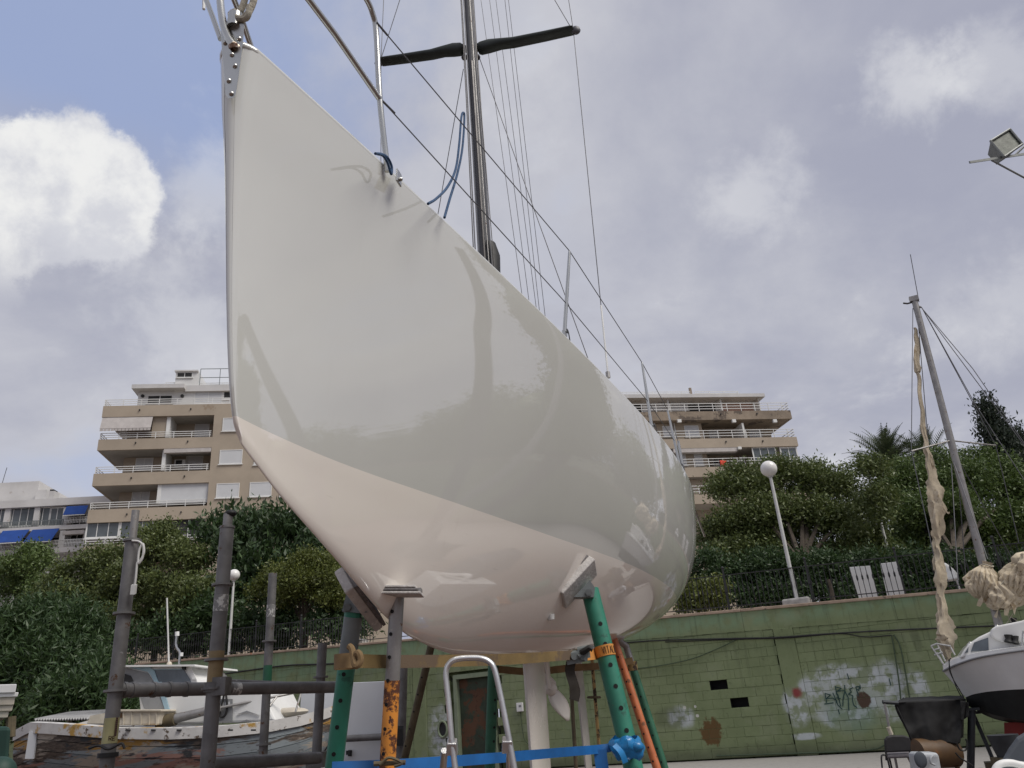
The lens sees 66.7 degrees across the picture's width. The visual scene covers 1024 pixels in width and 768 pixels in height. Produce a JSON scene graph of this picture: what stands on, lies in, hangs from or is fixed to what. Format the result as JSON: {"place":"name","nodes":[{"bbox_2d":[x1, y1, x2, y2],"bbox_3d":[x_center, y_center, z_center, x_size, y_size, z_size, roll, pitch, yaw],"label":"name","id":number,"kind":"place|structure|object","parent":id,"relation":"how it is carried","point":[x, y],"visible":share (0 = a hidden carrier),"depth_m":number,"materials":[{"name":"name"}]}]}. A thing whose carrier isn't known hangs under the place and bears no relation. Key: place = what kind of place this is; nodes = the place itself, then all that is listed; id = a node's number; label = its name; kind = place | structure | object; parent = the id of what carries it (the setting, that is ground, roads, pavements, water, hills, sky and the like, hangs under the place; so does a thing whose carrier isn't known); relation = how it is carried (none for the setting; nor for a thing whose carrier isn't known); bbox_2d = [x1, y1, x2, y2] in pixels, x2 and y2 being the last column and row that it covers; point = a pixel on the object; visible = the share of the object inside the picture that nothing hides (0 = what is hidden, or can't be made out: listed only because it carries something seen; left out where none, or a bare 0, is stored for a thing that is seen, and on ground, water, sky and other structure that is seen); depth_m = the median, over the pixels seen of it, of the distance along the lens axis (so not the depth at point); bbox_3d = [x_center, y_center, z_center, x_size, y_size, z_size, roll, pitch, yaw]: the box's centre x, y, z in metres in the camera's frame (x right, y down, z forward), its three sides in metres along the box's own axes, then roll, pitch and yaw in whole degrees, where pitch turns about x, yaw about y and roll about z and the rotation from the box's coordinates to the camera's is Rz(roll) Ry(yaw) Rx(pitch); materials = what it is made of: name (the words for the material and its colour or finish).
{"place":"outdoors","nodes":[
{"label":"outdoors","id":0,"kind":"place"},
{"bbox_2d":[0,756,16,767],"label":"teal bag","id":1,"kind":"object","parent":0,"point":[7,762],"visible":1,"depth_m":7.30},
{"bbox_2d":[0,0,1023,716],"label":"sky","id":2,"kind":"structure","parent":0,"point":[766,177],"materials":[{"name":"blue"}]},
{"bbox_2d":[499,726,996,767],"bbox_3d":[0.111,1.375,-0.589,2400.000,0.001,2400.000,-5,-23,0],"label":"ground","id":3,"kind":"structure","parent":0,"point":[859,760],"depth_m":18.87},
{"bbox_2d":[0,726,9,756],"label":"green container","id":4,"kind":"object","parent":3,"relation":"on","point":[4,739],"visible":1,"depth_m":7.88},
{"bbox_2d":[0,684,17,737],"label":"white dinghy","id":5,"kind":"object","parent":3,"relation":"on","point":[8,694],"visible":0.96,"depth_m":8.47,"materials":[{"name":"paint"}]},
{"bbox_2d":[0,577,113,744],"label":"oleander bush","id":6,"kind":"object","parent":3,"relation":"on","point":[13,615],"visible":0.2,"depth_m":20.03,"materials":[{"name":"green plant"}]},
{"bbox_2d":[0,581,133,725],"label":"oleander bush","id":7,"kind":"object","parent":3,"relation":"on","point":[54,638],"visible":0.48,"depth_m":18.78,"materials":[{"name":"green plant"}]},
{"bbox_2d":[2,636,152,728],"bbox_3d":[-8.847,7.275,16.392,3.681,3.898,2.551,-5,-23,0],"label":"oleander bush","id":8,"kind":"object","parent":3,"relation":"on","point":[82,688],"visible":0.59,"depth_m":16.19,"materials":[{"name":"green plant"}]},
{"bbox_2d":[13,598,331,767],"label":"wooden boat","id":9,"kind":"object","parent":3,"relation":"on","point":[174,740],"visible":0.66,"depth_m":10.46,"materials":[{"name":"paint"}]},
{"bbox_2d":[34,709,104,722],"bbox_3d":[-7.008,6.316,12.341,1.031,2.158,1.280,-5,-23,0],"label":"corrugated sheet","id":10,"kind":"object","parent":9,"relation":"on","point":[70,716],"visible":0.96,"depth_m":12.40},
{"bbox_2d":[87,713,104,722],"bbox_3d":[-6.369,5.164,12.005,0.294,0.153,0.120,-5,-23,0],"label":"cream board","id":11,"kind":"object","parent":9,"relation":"on","point":[98,718],"visible":0.64,"depth_m":11.95,"materials":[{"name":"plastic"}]},
{"bbox_2d":[119,709,175,724],"bbox_3d":[-4.960,4.521,10.565,0.654,0.234,0.500,-6,-23,3],"label":"plastic crate","id":12,"kind":"object","parent":9,"relation":"on","point":[141,716],"visible":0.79,"depth_m":10.36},
{"bbox_2d":[281,707,307,716],"bbox_3d":[-3.214,4.676,11.067,0.650,0.135,0.358,-5,-23,0],"label":"sail bag","id":13,"kind":"object","parent":9,"relation":"on","point":[288,712],"visible":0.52,"depth_m":10.95,"materials":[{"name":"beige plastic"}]},
{"bbox_2d":[88,510,335,767],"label":"scaffold frame","id":14,"kind":"object","parent":3,"relation":"on","point":[215,687],"visible":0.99,"depth_m":4.31,"materials":[{"name":"grey metal"}]},
{"bbox_2d":[130,540,144,594],"bbox_3d":[-2.066,1.004,4.276,0.080,0.304,0.019,-5,-23,0],"label":"cable loop","id":15,"kind":"object","parent":14,"relation":"hanging from","point":[133,590],"visible":1,"depth_m":4.28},
{"bbox_2d":[300,693,333,767],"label":"hoarding","id":16,"kind":"object","parent":3,"relation":"on","point":[308,701],"depth_m":12.60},
{"bbox_2d":[325,567,385,767],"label":"boat stand","id":17,"kind":"object","parent":3,"relation":"on","point":[358,604],"visible":0.89,"depth_m":3.16,"materials":[{"name":"green paint"}]},
{"bbox_2d":[344,668,407,760],"bbox_3d":[-1.493,4.067,8.034,0.881,2.084,0.254,-5,-23,0],"label":"hoarding","id":18,"kind":"object","parent":3,"relation":"on","point":[363,740],"visible":0.69,"depth_m":8.29,"materials":[{"name":"white metal"}]},
{"bbox_2d":[374,585,423,767],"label":"boat stand","id":19,"kind":"object","parent":3,"relation":"on","point":[388,746],"visible":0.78,"depth_m":3.08,"materials":[{"name":"orange paint"}]},
{"bbox_2d":[332,744,610,767],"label":"blue strap","id":20,"kind":"object","parent":19,"relation":"attached to","point":[600,752],"visible":0.83,"depth_m":3.55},
{"bbox_2d":[401,645,433,758],"bbox_3d":[-0.978,3.057,5.708,0.414,2.051,1.257,9,-27,-29],"label":"boat stand","id":21,"kind":"object","parent":3,"relation":"on","point":[415,711],"visible":0.8,"depth_m":5.68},
{"bbox_2d":[202,0,705,767],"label":"racing sailboat","id":22,"kind":"object","parent":3,"relation":"on","point":[450,422],"visible":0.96,"depth_m":3.38,"materials":[{"name":"paint"}]},
{"bbox_2d":[374,152,392,174],"bbox_3d":[-0.508,-0.892,3.090,0.011,0.088,0.178,-10,-24,11],"label":"blue rope","id":23,"kind":"object","parent":22,"relation":"attached to","point":[387,160],"visible":1,"depth_m":3.13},
{"bbox_2d":[427,112,464,218],"bbox_3d":[-0.306,-1.118,3.760,0.012,1.082,0.692,-10,-24,11],"label":"blue rope","id":24,"kind":"object","parent":22,"relation":"attached to","point":[451,179],"visible":0.96,"depth_m":3.86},
{"bbox_2d":[440,655,516,767],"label":"stepladder","id":25,"kind":"object","parent":3,"relation":"on","point":[451,749],"visible":1,"depth_m":3.04,"materials":[{"name":"metal"}]},
{"bbox_2d":[484,665,498,767],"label":"boat stand","id":26,"kind":"object","parent":3,"relation":"on","point":[491,725],"visible":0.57,"depth_m":6.65,"materials":[{"name":"green paint"}]},
{"bbox_2d":[498,657,633,674],"bbox_3d":[0.472,2.527,6.951,1.356,0.108,0.032,3,-24,-17],"label":"strap","id":27,"kind":"object","parent":26,"relation":"attached to","point":[553,669],"visible":0.52,"depth_m":6.93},
{"bbox_2d":[9,589,1023,767],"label":"block wall","id":28,"kind":"structure","parent":3,"relation":"on","point":[824,693],"depth_m":21.79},
{"bbox_2d":[227,569,239,654],"bbox_3d":[-11.559,9.433,32.087,0.480,3.552,0.480,-5,-23,0],"label":"globe lamp","id":29,"kind":"object","parent":28,"relation":"on","point":[235,575],"visible":0.85,"depth_m":32.26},
{"bbox_2d":[225,663,333,673],"bbox_3d":[-8.641,10.836,29.492,9.718,0.369,0.060,-16,-26,24],"label":"wall cable","id":30,"kind":"object","parent":28,"relation":"attached to","point":[277,666],"depth_m":29.61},
{"bbox_2d":[437,720,447,737],"bbox_3d":[-2.286,11.371,25.637,0.406,0.545,0.069,-16,-26,24],"label":"wall vent","id":31,"kind":"object","parent":28,"relation":"attached to","point":[442,728],"depth_m":25.65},
{"bbox_2d":[459,677,487,767],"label":"rusty door","id":32,"kind":"structure","parent":28,"relation":"in","point":[473,691],"depth_m":25.51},
{"bbox_2d":[516,702,527,743],"bbox_3d":[0.442,10.671,24.328,0.566,1.340,0.082,-16,-26,24],"label":"switch box","id":33,"kind":"object","parent":28,"relation":"attached to","point":[519,707],"visible":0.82,"depth_m":24.55,"materials":[{"name":"white paint"}]},
{"bbox_2d":[105,536,1023,662],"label":"iron railing","id":34,"kind":"object","parent":28,"relation":"on","point":[723,575],"visible":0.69,"depth_m":22.94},
{"bbox_2d":[588,640,735,670],"bbox_3d":[3.862,8.231,23.300,5.928,0.532,0.028,-16,-26,24],"label":"wall cable","id":35,"kind":"object","parent":28,"relation":"attached to","point":[680,661],"depth_m":22.67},
{"bbox_2d":[665,633,890,641],"bbox_3d":[7.254,7.127,21.764,6.128,0.510,0.032,-16,-26,24],"label":"wall cable","id":36,"kind":"object","parent":28,"relation":"attached to","point":[773,638],"depth_m":21.73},
{"bbox_2d":[716,745,883,756],"bbox_3d":[7.588,9.697,20.585,4.441,0.188,0.040,-16,-26,24],"label":"wall cable","id":37,"kind":"object","parent":28,"relation":"attached to","point":[802,752],"depth_m":20.50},
{"bbox_2d":[626,625,994,642],"bbox_3d":[7.700,6.966,21.560,10.229,0.687,0.044,-16,-26,24],"label":"wall cable","id":38,"kind":"object","parent":28,"relation":"attached to","point":[808,634],"depth_m":21.32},
{"bbox_2d":[891,635,900,698],"bbox_3d":[9.939,7.356,20.126,0.218,1.627,0.032,-16,-26,24],"label":"wall cable","id":39,"kind":"object","parent":28,"relation":"attached to","point":[896,666],"depth_m":20.12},
{"bbox_2d":[893,635,909,696],"bbox_3d":[10.089,7.316,20.055,0.135,1.652,0.032,-16,-26,24],"label":"wall cable","id":40,"kind":"object","parent":28,"relation":"attached to","point":[903,665],"depth_m":20.05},
{"bbox_2d":[569,688,577,767],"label":"boat stand","id":41,"kind":"object","parent":3,"relation":"on","point":[573,730],"depth_m":6.74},
{"bbox_2d":[587,660,600,744],"bbox_3d":[0.836,3.680,7.601,0.300,2.107,0.416,-5,-23,0],"label":"boat stand","id":42,"kind":"object","parent":3,"relation":"on","point":[594,697],"visible":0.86,"depth_m":7.68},
{"bbox_2d":[560,555,642,767],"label":"boat stand","id":43,"kind":"object","parent":3,"relation":"on","point":[579,585],"visible":0.85,"depth_m":4.64,"materials":[{"name":"green paint"}]},
{"bbox_2d":[334,643,615,669],"bbox_3d":[-0.034,1.332,3.827,0.194,0.150,2.185,-19,-27,29],"label":"ratchet strap","id":44,"kind":"object","parent":43,"relation":"attached to","point":[353,658],"visible":0.98,"depth_m":3.57,"materials":[{"name":"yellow fabric"}]},
{"bbox_2d":[565,661,579,701],"bbox_3d":[0.342,1.674,4.397,0.074,0.229,0.028,-5,-23,0],"label":"loose strap end","id":45,"kind":"object","parent":44,"relation":"hanging from","point":[573,683],"visible":0.98,"depth_m":4.38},
{"bbox_2d":[608,735,644,763],"bbox_3d":[0.629,1.990,4.251,0.199,0.137,0.225,-5,-23,0],"label":"blue plastic wrap","id":46,"kind":"object","parent":43,"relation":"attached to","point":[625,749],"visible":1,"depth_m":4.19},
{"bbox_2d":[612,638,660,767],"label":"boat stand","id":47,"kind":"object","parent":3,"relation":"on","point":[647,740],"visible":0.9,"depth_m":6.12,"materials":[{"name":"red paint"}]},
{"bbox_2d":[619,640,668,767],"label":"boat stand","id":48,"kind":"object","parent":3,"relation":"on","point":[644,704],"visible":0.87,"depth_m":6.98,"materials":[{"name":"green paint"}]},
{"bbox_2d":[882,700,898,767],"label":"clamp stand","id":49,"kind":"object","parent":3,"relation":"on","point":[884,703],"visible":0.88,"depth_m":12.15,"materials":[{"name":"grey metal"}]},
{"bbox_2d":[880,735,910,767],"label":"office chair","id":50,"kind":"object","parent":3,"relation":"on","point":[896,746],"visible":0.9,"depth_m":11.54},
{"bbox_2d":[909,751,940,767],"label":"plastic jerrycan","id":51,"kind":"object","parent":3,"relation":"on","point":[922,759],"visible":1,"depth_m":11.02,"materials":[{"name":"plastic"}]},
{"bbox_2d":[907,739,972,767],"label":"tank","id":52,"kind":"object","parent":3,"relation":"on","point":[950,755],"visible":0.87,"depth_m":11.84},
{"bbox_2d":[895,695,968,743],"bbox_3d":[6.811,5.406,12.524,1.050,0.728,1.445,-15,-25,22],"label":"covered machine","id":53,"kind":"object","parent":52,"relation":"on","point":[932,718],"visible":0.99,"depth_m":12.12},
{"bbox_2d":[903,254,1023,767],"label":"sailboat","id":54,"kind":"object","parent":3,"relation":"on","point":[985,673],"visible":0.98,"depth_m":12.46,"materials":[{"name":"white plastic"}]},
{"bbox_2d":[913,327,957,661],"bbox_3d":[7.468,1.799,13.972,1.171,6.010,0.337,-12,-24,17],"label":"furled sail","id":55,"kind":"object","parent":54,"relation":"hanging from","point":[946,626],"visible":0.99,"depth_m":13.62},
{"bbox_2d":[971,638,988,651],"bbox_3d":[7.470,4.165,12.437,0.300,0.189,0.010,-14,-25,21],"label":"side window","id":56,"kind":"structure","parent":54,"relation":"in","point":[982,645],"depth_m":12.42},
{"bbox_2d":[962,551,1023,617],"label":"sail bundle","id":57,"kind":"object","parent":54,"relation":"attached to","point":[987,585],"visible":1,"depth_m":12.83,"materials":[{"name":"fabric"}]},
{"bbox_2d":[967,707,979,767],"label":"boat prop","id":58,"kind":"object","parent":3,"relation":"on","point":[971,736],"visible":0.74,"depth_m":12.37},
{"bbox_2d":[976,711,993,756],"bbox_3d":[7.661,5.821,12.519,0.411,1.037,0.320,-5,-23,0],"label":"boat prop","id":59,"kind":"object","parent":3,"relation":"on","point":[985,742],"visible":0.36,"depth_m":12.57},
{"bbox_2d":[969,128,1023,178],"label":"floodlight","id":60,"kind":"object","parent":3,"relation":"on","point":[1007,143],"visible":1,"depth_m":10.37,"materials":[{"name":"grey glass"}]},
{"bbox_2d":[986,734,1018,765],"bbox_3d":[6.914,5.278,10.781,0.394,0.767,0.400,-5,-23,0],"label":"black tub","id":61,"kind":"object","parent":3,"relation":"on","point":[1000,744],"visible":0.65,"depth_m":10.79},
{"bbox_2d":[992,733,1023,767],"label":"covered dinghy","id":62,"kind":"object","parent":3,"relation":"on","point":[1013,757],"visible":1,"depth_m":7.09,"materials":[{"name":"fabric"}]},
{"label":"promenade","id":63,"kind":"structure","parent":0,"visible":0},
{"bbox_2d":[0,535,60,608],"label":"leafy tree","id":64,"kind":"object","parent":63,"relation":"on","point":[21,562],"visible":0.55,"depth_m":42.35,"materials":[{"name":"green plant"}]},
{"bbox_2d":[0,468,117,606],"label":"apartment building","id":65,"kind":"structure","parent":63,"relation":"on","point":[34,510],"depth_m":76.74,"materials":[{"name":"white concrete"}]},
{"bbox_2d":[2,508,34,528],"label":"window","id":66,"kind":"structure","parent":65,"relation":"in","point":[25,514],"depth_m":76.79,"materials":[{"name":"grey glass"}]},
{"bbox_2d":[38,507,51,526],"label":"window","id":67,"kind":"structure","parent":65,"relation":"in","point":[45,511],"depth_m":76.98,"materials":[{"name":"grey glass"}]},
{"bbox_2d":[48,507,63,525],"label":"window","id":68,"kind":"structure","parent":65,"relation":"in","point":[57,512],"depth_m":77.07,"materials":[{"name":"grey glass"}]},
{"bbox_2d":[71,514,87,524],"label":"balcony railing","id":69,"kind":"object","parent":65,"relation":"in","point":[74,516],"depth_m":77.65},
{"bbox_2d":[24,538,137,637],"bbox_3d":[-21.615,11.141,39.211,6.558,6.696,4.042,-21,-28,34],"label":"leafy tree","id":70,"kind":"object","parent":63,"relation":"on","point":[66,571],"visible":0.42,"depth_m":39.50,"materials":[{"name":"green plant"}]},
{"bbox_2d":[66,512,231,661],"bbox_3d":[-17.654,10.065,38.213,10.299,7.605,4.516,-17,-26,26],"label":"leafy tree","id":71,"kind":"object","parent":63,"relation":"on","point":[167,545],"visible":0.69,"depth_m":37.68,"materials":[{"name":"green plant"}]},
{"bbox_2d":[83,368,388,662],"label":"apartment building","id":72,"kind":"structure","parent":63,"relation":"on","point":[178,450],"depth_m":71.99,"materials":[{"name":"beige concrete"}]},
{"bbox_2d":[83,522,119,539],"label":"window","id":73,"kind":"structure","parent":72,"relation":"in","point":[93,530],"depth_m":68.43,"materials":[{"name":"grey glass"}]},
{"bbox_2d":[117,521,152,539],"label":"window","id":74,"kind":"structure","parent":72,"relation":"in","point":[123,525],"depth_m":68.81,"materials":[{"name":"white glass"}]},
{"bbox_2d":[129,491,149,505],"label":"window","id":75,"kind":"structure","parent":72,"relation":"in","point":[136,496],"depth_m":72.08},
{"bbox_2d":[135,458,153,470],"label":"window","id":76,"kind":"structure","parent":72,"relation":"in","point":[140,462],"depth_m":73.38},
{"bbox_2d":[146,395,172,404],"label":"window","id":77,"kind":"structure","parent":72,"relation":"in","point":[165,399],"depth_m":76.69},
{"bbox_2d":[175,372,192,378],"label":"window","id":78,"kind":"structure","parent":72,"relation":"in","point":[179,374],"depth_m":77.79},
{"bbox_2d":[164,519,204,538],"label":"window","id":79,"kind":"structure","parent":72,"relation":"in","point":[182,525],"depth_m":69.54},
{"bbox_2d":[184,456,203,469],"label":"window","id":80,"kind":"structure","parent":72,"relation":"in","point":[189,459],"depth_m":74.07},
{"bbox_2d":[194,424,209,436],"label":"window","id":81,"kind":"structure","parent":72,"relation":"in","point":[203,429],"depth_m":75.39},
{"bbox_2d":[194,392,222,403],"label":"window","id":82,"kind":"structure","parent":72,"relation":"in","point":[218,395],"depth_m":77.43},
{"bbox_2d":[214,483,239,498],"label":"window","id":83,"kind":"structure","parent":72,"relation":"in","point":[223,490],"depth_m":71.00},
{"bbox_2d":[221,418,235,431],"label":"window","id":84,"kind":"structure","parent":72,"relation":"in","point":[228,426],"depth_m":73.45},
{"bbox_2d":[218,449,242,464],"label":"window","id":85,"kind":"structure","parent":72,"relation":"in","point":[227,457],"depth_m":72.26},
{"bbox_2d":[248,482,271,497],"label":"window","id":86,"kind":"structure","parent":72,"relation":"in","point":[264,489],"depth_m":71.45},
{"bbox_2d":[103,584,387,662],"bbox_3d":[-12.969,10.789,34.408,16.878,3.854,3.745,-15,-25,22],"label":"fence","id":87,"kind":"object","parent":63,"relation":"on","point":[195,621],"visible":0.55,"depth_m":33.70,"materials":[{"name":"black metal"}]},
{"bbox_2d":[178,490,344,619],"bbox_3d":[-11.679,8.895,37.691,11.083,8.838,5.737,-10,-24,13],"label":"rubber tree","id":88,"kind":"object","parent":63,"relation":"on","point":[257,531],"visible":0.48,"depth_m":37.42,"materials":[{"name":"green plant"}]},
{"bbox_2d":[239,542,345,647],"bbox_3d":[-8.818,8.909,32.254,5.276,4.550,3.125,-17,-26,26],"label":"leafy tree","id":89,"kind":"object","parent":63,"relation":"on","point":[297,574],"visible":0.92,"depth_m":31.93,"materials":[{"name":"green plant"}]},
{"bbox_2d":[665,572,737,614],"bbox_3d":[6.215,6.965,25.369,1.947,1.699,2.411,7,-26,-26],"label":"shrub","id":90,"kind":"object","parent":63,"relation":"on","point":[706,597],"visible":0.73,"depth_m":25.01,"materials":[{"name":"green plant"}]},
{"bbox_2d":[621,388,806,615],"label":"apartment building","id":91,"kind":"structure","parent":63,"relation":"on","point":[711,430],"depth_m":78.07,"materials":[{"name":"beige concrete"}]},
{"bbox_2d":[647,402,665,410],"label":"window","id":92,"kind":"structure","parent":91,"relation":"in","point":[653,406],"depth_m":81.02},
{"bbox_2d":[670,402,689,410],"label":"window","id":93,"kind":"structure","parent":91,"relation":"in","point":[672,403],"depth_m":81.44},
{"bbox_2d":[684,425,700,437],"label":"window","id":94,"kind":"structure","parent":91,"relation":"in","point":[687,428],"depth_m":77.86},
{"bbox_2d":[694,454,704,466],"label":"window","id":95,"kind":"structure","parent":91,"relation":"in","point":[697,457],"depth_m":76.71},
{"bbox_2d":[748,430,761,437],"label":"window","id":96,"kind":"structure","parent":91,"relation":"in","point":[753,435],"depth_m":80.77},
{"bbox_2d":[751,447,776,463],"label":"window","id":97,"kind":"structure","parent":91,"relation":"in","point":[755,450],"depth_m":77.45,"materials":[{"name":"white glass"}]},
{"bbox_2d":[779,447,797,461],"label":"window","id":98,"kind":"structure","parent":91,"relation":"in","point":[794,449],"depth_m":77.92,"materials":[{"name":"white glass"}]},
{"bbox_2d":[760,461,811,604],"bbox_3d":[7.930,4.356,22.829,0.750,4.384,0.500,-16,-26,24],"label":"globe lamp","id":99,"kind":"object","parent":63,"relation":"on","point":[768,469],"visible":0.96,"depth_m":22.78,"materials":[{"name":"metal"}]},
{"bbox_2d":[693,445,912,574],"bbox_3d":[10.974,5.498,29.488,8.327,7.301,6.433,-5,-23,0],"label":"leafy tree","id":100,"kind":"object","parent":63,"relation":"on","point":[751,521],"visible":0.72,"depth_m":29.52,"materials":[{"name":"green plant"}]},
{"bbox_2d":[673,534,1023,614],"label":"hedge","id":101,"kind":"object","parent":63,"relation":"on","point":[712,560],"visible":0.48,"depth_m":26.14,"materials":[{"name":"green plant"}]},
{"bbox_2d":[850,566,876,597],"bbox_3d":[9.867,5.552,21.827,0.556,0.896,0.060,-16,-26,24],"label":"chair","id":102,"kind":"object","parent":63,"relation":"on","point":[865,579],"visible":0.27,"depth_m":21.80,"materials":[{"name":"paint"}]},
{"bbox_2d":[842,422,924,573],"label":"palm tree","id":103,"kind":"object","parent":63,"relation":"on","point":[884,443],"visible":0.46,"depth_m":40.70,"materials":[{"name":"green plant"}]},
{"bbox_2d":[880,562,903,595],"bbox_3d":[10.510,5.397,21.515,0.470,0.911,0.060,-16,-26,24],"label":"chair","id":104,"kind":"object","parent":63,"relation":"on","point":[892,577],"visible":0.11,"depth_m":21.49,"materials":[{"name":"paint"}]},
{"bbox_2d":[897,423,962,463],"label":"palm tree","id":105,"kind":"object","parent":63,"relation":"on","point":[920,438],"visible":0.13,"depth_m":41.63,"materials":[{"name":"green plant"}]},
{"bbox_2d":[917,514,967,553],"bbox_3d":[17.173,7.105,30.083,3.080,4.466,3.402,-13,-24,18],"label":"palm tree","id":106,"kind":"object","parent":63,"relation":"on","point":[947,531],"visible":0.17,"depth_m":30.36,"materials":[{"name":"green plant"}]},
{"bbox_2d":[863,439,1023,572],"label":"leafy tree","id":107,"kind":"object","parent":63,"relation":"on","point":[984,474],"visible":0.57,"depth_m":31.22,"materials":[{"name":"green plant"}]},
{"bbox_2d":[944,563,959,588],"bbox_3d":[11.671,5.220,20.856,0.533,0.923,0.495,-16,-26,24],"label":"plastic chair","id":108,"kind":"object","parent":63,"relation":"on","point":[949,574],"visible":0.3,"depth_m":21.01,"materials":[{"name":"white paint"}]},
{"bbox_2d":[967,383,1023,551],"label":"cypress tree","id":109,"kind":"object","parent":63,"relation":"on","point":[998,424],"visible":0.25,"depth_m":45.41,"materials":[{"name":"green plant"}]},
{"bbox_2d":[1008,419,1023,452],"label":"cypress tree","id":110,"kind":"object","parent":63,"relation":"on","point":[1021,432],"visible":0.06,"depth_m":46.12,"materials":[{"name":"green plant"}]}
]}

